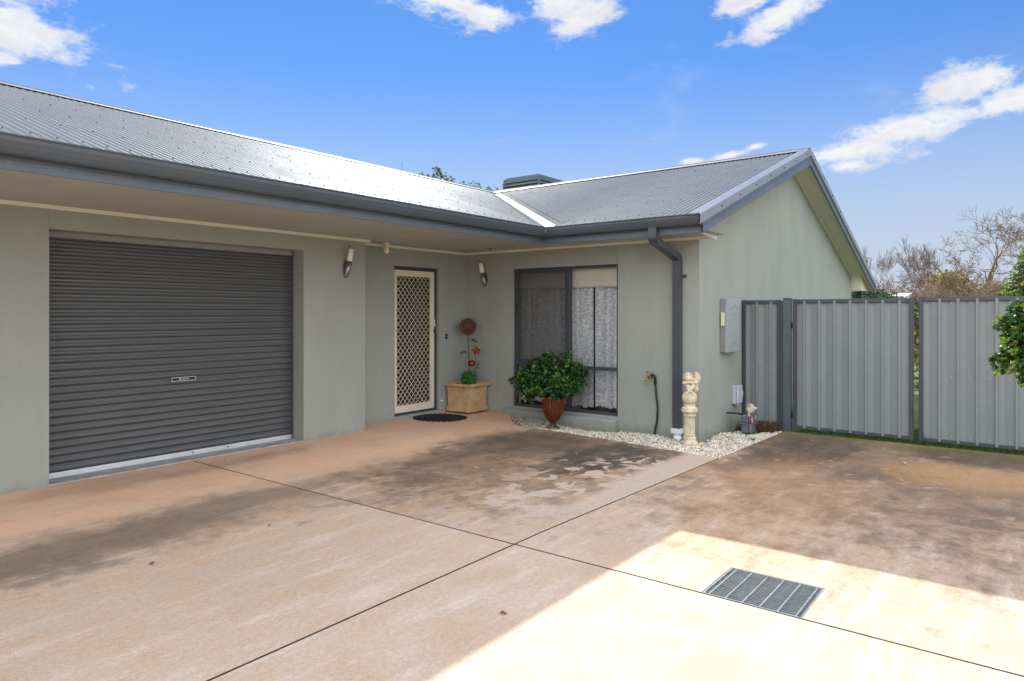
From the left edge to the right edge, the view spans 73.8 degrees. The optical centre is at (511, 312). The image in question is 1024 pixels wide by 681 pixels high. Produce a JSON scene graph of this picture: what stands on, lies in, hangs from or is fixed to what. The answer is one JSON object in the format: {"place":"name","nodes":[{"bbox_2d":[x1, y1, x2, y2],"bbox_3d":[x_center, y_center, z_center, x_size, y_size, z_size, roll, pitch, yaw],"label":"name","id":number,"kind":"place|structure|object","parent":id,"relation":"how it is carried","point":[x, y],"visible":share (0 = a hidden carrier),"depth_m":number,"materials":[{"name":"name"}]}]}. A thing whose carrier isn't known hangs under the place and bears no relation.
{"place":"outdoors","nodes":[
{"label":"outdoors","id":0,"kind":"place"},
{"bbox_2d":[0,411,1023,680],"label":"driveway","id":1,"kind":"structure","parent":0,"point":[408,549],"depth_m":4.03,"materials":[{"name":"concrete"}]},
{"bbox_2d":[413,413,466,421],"bbox_3d":[-1.015,1.460,9.504,0.760,0.015,0.691,0,0,37],"label":"door mat","id":2,"kind":"object","parent":1,"relation":"on","point":[440,417],"depth_m":9.45,"materials":[{"name":"black rubber"}]},
{"bbox_2d":[443,381,490,412],"bbox_3d":[-0.664,1.238,10.105,0.496,0.409,0.496,0,0,37],"label":"square planter","id":3,"kind":"object","parent":1,"relation":"on","point":[467,398],"visible":0.83,"depth_m":9.96,"materials":[{"name":"stone"}]},
{"bbox_2d":[459,318,477,356],"bbox_3d":[-0.649,0.579,10.116,0.277,1.013,0.050,0,0,0],"label":"metal sunflower","id":4,"kind":"object","parent":3,"relation":"in","point":[467,326],"visible":0.98,"depth_m":10.10,"materials":[{"name":"red metal"}]},
{"bbox_2d":[461,370,476,384],"bbox_3d":[-0.635,0.968,10.044,0.243,0.255,0.251,0,0,37],"label":"topiary ball","id":5,"kind":"object","parent":3,"relation":"in","point":[468,377],"visible":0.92,"depth_m":9.97,"materials":[{"name":"green plant"}]},
{"bbox_2d":[468,360,474,370],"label":"flower","id":6,"kind":"object","parent":3,"relation":"on","point":[471,362],"visible":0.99,"depth_m":10.02,"materials":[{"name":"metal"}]},
{"bbox_2d":[472,346,479,383],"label":"metal flower","id":7,"kind":"object","parent":3,"relation":"in","point":[475,350],"visible":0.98,"depth_m":10.07,"materials":[{"name":"red metal"}]},
{"bbox_2d":[702,567,824,618],"bbox_3d":[1.335,1.621,3.613,0.505,0.298,0.450,0,0,37],"label":"drain grate","id":8,"kind":"object","parent":1,"relation":"in","point":[776,595],"visible":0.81,"depth_m":3.60,"materials":[{"name":"metal"}]},
{"bbox_2d":[988,299,1023,387],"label":"standard shrub","id":9,"kind":"object","parent":1,"relation":"on","point":[1012,337],"visible":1,"depth_m":4.96,"materials":[{"name":"green plant"}]},
{"bbox_2d":[0,0,1023,292],"label":"sky","id":10,"kind":"structure","parent":0,"point":[911,112],"materials":[{"name":"blue"}]},
{"bbox_2d":[736,418,785,432],"bbox_3d":[3.333,1.494,9.114,0.981,0.192,0.984,0,0,37],"label":"plant","id":11,"kind":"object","parent":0,"point":[773,427],"depth_m":9.03,"materials":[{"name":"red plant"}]},
{"bbox_2d":[759,360,1023,455],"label":"lawn","id":12,"kind":"structure","parent":0,"point":[916,407],"depth_m":9.56,"materials":[{"name":"green plant"}]},
{"bbox_2d":[781,298,792,431],"bbox_3d":[3.642,0.713,9.045,0.134,1.814,0.102,0,0,37],"label":"gate post","id":13,"kind":"object","parent":12,"relation":"on","point":[786,361],"visible":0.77,"depth_m":9.01,"materials":[{"name":"metal"}]},
{"bbox_2d":[742,300,780,425],"bbox_3d":[3.382,0.668,9.246,0.515,1.684,0.050,0,0,37],"label":"fence panel","id":14,"kind":"object","parent":13,"relation":"attached to","point":[761,354],"visible":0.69,"depth_m":9.25,"materials":[{"name":"grey metal"}]},
{"bbox_2d":[791,298,913,440],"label":"gate","id":15,"kind":"structure","parent":13,"relation":"attached to","point":[853,366],"depth_m":8.55,"materials":[{"name":"grey metal"}]},
{"bbox_2d":[851,289,918,312],"bbox_3d":[10.129,-0.293,18.994,2.793,0.842,0.966,0,0,0],"label":"hedge","id":16,"kind":"object","parent":12,"relation":"on","point":[871,295],"visible":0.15,"depth_m":18.76,"materials":[{"name":"green plant"}]},
{"bbox_2d":[914,305,918,388],"bbox_3d":[8.315,0.746,14.018,0.677,1.809,0.650,0,0,37],"label":"leafy shrub","id":17,"kind":"object","parent":12,"relation":"on","point":[916,361],"visible":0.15,"depth_m":13.97,"materials":[{"name":"green plant"}]},
{"bbox_2d":[921,269,975,296],"bbox_3d":[17.238,-0.137,27.016,1.991,3.215,1.652,0,0,13],"label":"leafy shrub","id":18,"kind":"object","parent":12,"relation":"on","point":[937,278],"visible":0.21,"depth_m":26.80,"materials":[{"name":"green plant"}]},
{"bbox_2d":[933,259,1003,296],"bbox_3d":[15.067,-0.271,22.713,2.412,3.007,2.565,0,0,12],"label":"bush","id":19,"kind":"object","parent":12,"relation":"on","point":[950,282],"visible":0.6,"depth_m":22.42,"materials":[{"name":"brown plant"}]},
{"bbox_2d":[914,296,1023,450],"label":"gate","id":20,"kind":"structure","parent":12,"relation":"on","point":[967,397],"depth_m":7.85,"materials":[{"name":"grey metal"}]},
{"bbox_2d":[996,247,1023,295],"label":"leafy shrub","id":21,"kind":"object","parent":12,"relation":"on","point":[1017,282],"visible":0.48,"depth_m":15.07,"materials":[{"name":"green plant"}]},
{"bbox_2d":[796,427,1023,455],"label":"grass","id":22,"kind":"structure","parent":0,"point":[973,448],"depth_m":8.24,"materials":[{"name":"green plant"}]},
{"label":"garden bed","id":23,"kind":"structure","parent":0,"visible":0},
{"bbox_2d":[511,416,781,458],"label":"pebbles","id":24,"kind":"object","parent":23,"relation":"on","point":[720,445],"visible":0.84,"depth_m":8.36,"materials":[{"name":"white gravel"}]},
{"bbox_2d":[541,395,564,428],"bbox_3d":[0.543,1.341,9.031,0.320,0.467,0.320,0,0,37],"label":"ribbed pot","id":25,"kind":"object","parent":24,"relation":"on","point":[552,408],"visible":0.84,"depth_m":8.93,"materials":[{"name":"orange ceramic"}]},
{"bbox_2d":[508,350,590,405],"bbox_3d":[0.499,0.862,8.976,1.050,0.740,0.605,0,0,-20],"label":"potted shrub","id":26,"kind":"object","parent":25,"relation":"in","point":[546,378],"visible":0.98,"depth_m":8.92,"materials":[{"name":"green plant"}]},
{"bbox_2d":[679,403,699,446],"bbox_3d":[2.052,1.332,7.876,0.244,0.556,0.244,0,0,37],"label":"pedestal","id":27,"kind":"object","parent":24,"relation":"on","point":[689,411],"visible":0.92,"depth_m":7.82,"materials":[{"name":"stone"}]},
{"bbox_2d":[682,372,700,403],"bbox_3d":[2.062,0.876,7.885,0.178,0.385,0.242,0,0,37],"label":"cherub statue","id":28,"kind":"object","parent":27,"relation":"on","point":[689,395],"visible":1,"depth_m":7.83,"materials":[{"name":"stone"}]},
{"bbox_2d":[650,374,658,434],"bbox_3d":[1.779,1.185,8.508,0.111,0.856,0.042,0,0,37],"label":"riser pipe","id":29,"kind":"object","parent":23,"relation":"on","point":[654,383],"visible":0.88,"depth_m":8.48,"materials":[{"name":"black metal"}]},
{"bbox_2d":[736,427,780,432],"bbox_3d":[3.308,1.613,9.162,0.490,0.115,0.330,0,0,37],"label":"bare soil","id":30,"kind":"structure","parent":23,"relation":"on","point":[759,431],"depth_m":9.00,"materials":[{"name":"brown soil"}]},
{"label":"ground","id":31,"kind":"structure","parent":0,"visible":0},
{"bbox_2d":[0,80,875,493],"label":"house","id":32,"kind":"structure","parent":31,"relation":"on","point":[174,292],"depth_m":7.83,"materials":[{"name":"paint"}]},
{"bbox_2d":[49,237,290,478],"bbox_3d":[-3.323,0.364,6.935,0.041,2.188,2.560,0,0,37],"label":"roller door","id":33,"kind":"structure","parent":32,"relation":"in","point":[155,351],"depth_m":6.74,"materials":[{"name":"metal"}]},
{"bbox_2d":[343,246,354,277],"bbox_3d":[-1.963,-0.611,8.223,0.161,0.382,0.070,0,0,37],"label":"wall lamp","id":34,"kind":"object","parent":32,"relation":"attached to","point":[347,263],"visible":1,"depth_m":8.21,"materials":[{"name":"glass"}]},
{"bbox_2d":[382,242,389,253],"bbox_3d":[-1.644,-0.843,8.899,0.088,0.143,0.080,0,0,37],"label":"motion sensor","id":35,"kind":"object","parent":32,"relation":"attached to","point":[385,245],"visible":1,"depth_m":8.87,"materials":[{"name":"beige paint"}]},
{"bbox_2d":[397,276,428,405],"bbox_3d":[-1.444,0.398,9.728,0.024,1.995,0.790,0,0,37],"label":"inner door","id":36,"kind":"structure","parent":32,"relation":"in","point":[398,279],"depth_m":9.74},
{"bbox_2d":[394,269,435,413],"bbox_3d":[-1.362,0.398,9.671,0.086,1.986,0.794,0,0,37],"label":"security door","id":37,"kind":"structure","parent":32,"relation":"in","point":[402,408],"depth_m":9.70,"materials":[{"name":"beige paint"}]},
{"bbox_2d":[478,261,487,286],"bbox_3d":[-0.442,-0.581,10.162,0.070,0.382,0.161,0,0,37],"label":"wall lamp","id":38,"kind":"object","parent":32,"relation":"attached to","point":[484,277],"visible":1,"depth_m":10.15,"materials":[{"name":"glass"}]},
{"bbox_2d":[503,174,563,225],"bbox_3d":[0.564,-2.575,16.730,1.090,1.390,1.190,0,0,37],"label":"roof cooler","id":39,"kind":"object","parent":32,"relation":"on","point":[525,181],"visible":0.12,"depth_m":16.26,"materials":[{"name":"black plastic"}]},
{"bbox_2d":[521,288,593,407],"bbox_3d":[0.572,0.380,9.746,1.376,1.861,0.116,0,0,37],"label":"lace curtain","id":40,"kind":"object","parent":32,"relation":"hanging from","point":[582,329],"visible":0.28,"depth_m":9.41,"materials":[{"name":"white fabric"}]},
{"bbox_2d":[514,264,617,415],"bbox_3d":[0.745,0.365,9.475,1.740,2.000,0.131,0,0,37],"label":"window","id":41,"kind":"structure","parent":32,"relation":"in","point":[542,296],"depth_m":9.64,"materials":[{"name":"black metal"}]},
{"bbox_2d":[572,267,616,287],"bbox_3d":[0.796,-0.496,9.509,1.860,0.308,0.018,0,0,37],"label":"roller blind","id":42,"kind":"object","parent":32,"relation":"attached to","point":[594,277],"depth_m":9.26,"materials":[{"name":"fabric"}]},
{"bbox_2d":[595,287,616,408],"bbox_3d":[1.334,0.380,9.162,0.525,1.861,0.106,0,0,37],"label":"lace curtain","id":43,"kind":"object","parent":32,"relation":"hanging from","point":[606,340],"visible":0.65,"depth_m":9.21,"materials":[{"name":"white fabric"}]},
{"bbox_2d":[644,372,653,385],"bbox_3d":[1.713,0.829,8.537,0.139,0.173,0.061,0,0,-12],"label":"garden tap","id":44,"kind":"object","parent":32,"relation":"attached to","point":[646,379],"visible":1,"depth_m":8.52,"materials":[{"name":"gold metal"}]},
{"bbox_2d":[720,298,739,352],"bbox_3d":[2.844,0.163,8.886,0.107,0.693,0.481,0,0,37],"label":"meter box","id":45,"kind":"object","parent":32,"relation":"attached to","point":[729,324],"visible":1,"depth_m":8.74,"materials":[{"name":"paint"}]},
{"bbox_2d":[732,385,742,404],"bbox_3d":[3.026,1.102,9.146,0.079,0.262,0.222,0,0,37],"label":"junction box","id":46,"kind":"object","parent":32,"relation":"attached to","point":[737,392],"visible":1,"depth_m":9.07,"materials":[{"name":"grey plastic"}]},
{"bbox_2d":[726,403,757,434],"bbox_3d":[2.989,1.412,8.759,0.405,0.480,0.244,0,0,-23],"label":"gas meter","id":47,"kind":"object","parent":32,"relation":"attached to","point":[748,419],"visible":0.98,"depth_m":8.73,"materials":[{"name":"paint"}]},
{"bbox_2d":[419,166,500,190],"bbox_3d":[-2.583,-2.490,29.807,4.849,7.934,3.388,0,0,18],"label":"leafy tree","id":48,"kind":"object","parent":31,"relation":"on","point":[438,173],"visible":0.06,"depth_m":29.95,"materials":[{"name":"green plant"}]},
{"bbox_2d":[862,246,902,287],"bbox_3d":[15.834,-0.767,30.038,2.401,4.484,1.743,0,0,37],"label":"bare tree","id":49,"kind":"object","parent":31,"relation":"on","point":[882,261],"visible":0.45,"depth_m":29.86,"materials":[{"name":"brown plant"}]},
{"bbox_2d":[876,274,907,291],"bbox_3d":[17.303,-0.198,31.411,1.106,3.339,1.626,0,0,-3],"label":"bare tree","id":50,"kind":"object","parent":31,"relation":"on","point":[891,282],"visible":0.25,"depth_m":31.45,"materials":[{"name":"brown plant"}]},
{"bbox_2d":[882,293,911,297],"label":"garden shed","id":51,"kind":"structure","parent":31,"relation":"on","point":[905,295],"depth_m":23.67,"materials":[{"name":"white"}]},
{"bbox_2d":[895,235,938,291],"bbox_3d":[18.012,-1.036,30.365,1.782,5.034,1.512,0,0,37],"label":"bare tree","id":52,"kind":"object","parent":31,"relation":"on","point":[932,266],"visible":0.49,"depth_m":30.13,"materials":[{"name":"brown plant"}]},
{"bbox_2d":[896,245,944,342],"bbox_3d":[17.683,-0.774,29.411,1.848,4.492,2.265,0,0,37],"label":"bare tree","id":53,"kind":"object","parent":31,"relation":"on","point":[916,265],"visible":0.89,"depth_m":29.13,"materials":[{"name":"brown plant"}]},
{"bbox_2d":[864,272,1015,352],"bbox_3d":[18.226,0.138,26.959,11.835,3.617,7.478,0,0,2],"label":"thicket","id":54,"kind":"object","parent":31,"relation":"on","point":[931,293],"visible":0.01,"depth_m":24.86,"materials":[{"name":"brown plant"}]},
{"bbox_2d":[864,279,1015,299],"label":"woodland","id":55,"kind":"object","parent":31,"relation":"on","point":[923,293],"visible":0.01,"depth_m":92.37,"materials":[{"name":"brown plant"}]},
{"bbox_2d":[892,207,1023,296],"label":"bare tree","id":56,"kind":"object","parent":31,"relation":"on","point":[1003,228],"visible":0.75,"depth_m":33.79,"materials":[{"name":"brown plant"}]},
{"bbox_2d":[976,236,1023,280],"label":"bare tree","id":57,"kind":"object","parent":31,"relation":"on","point":[1008,262],"visible":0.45,"depth_m":37.45,"materials":[{"name":"plant"}]}
]}

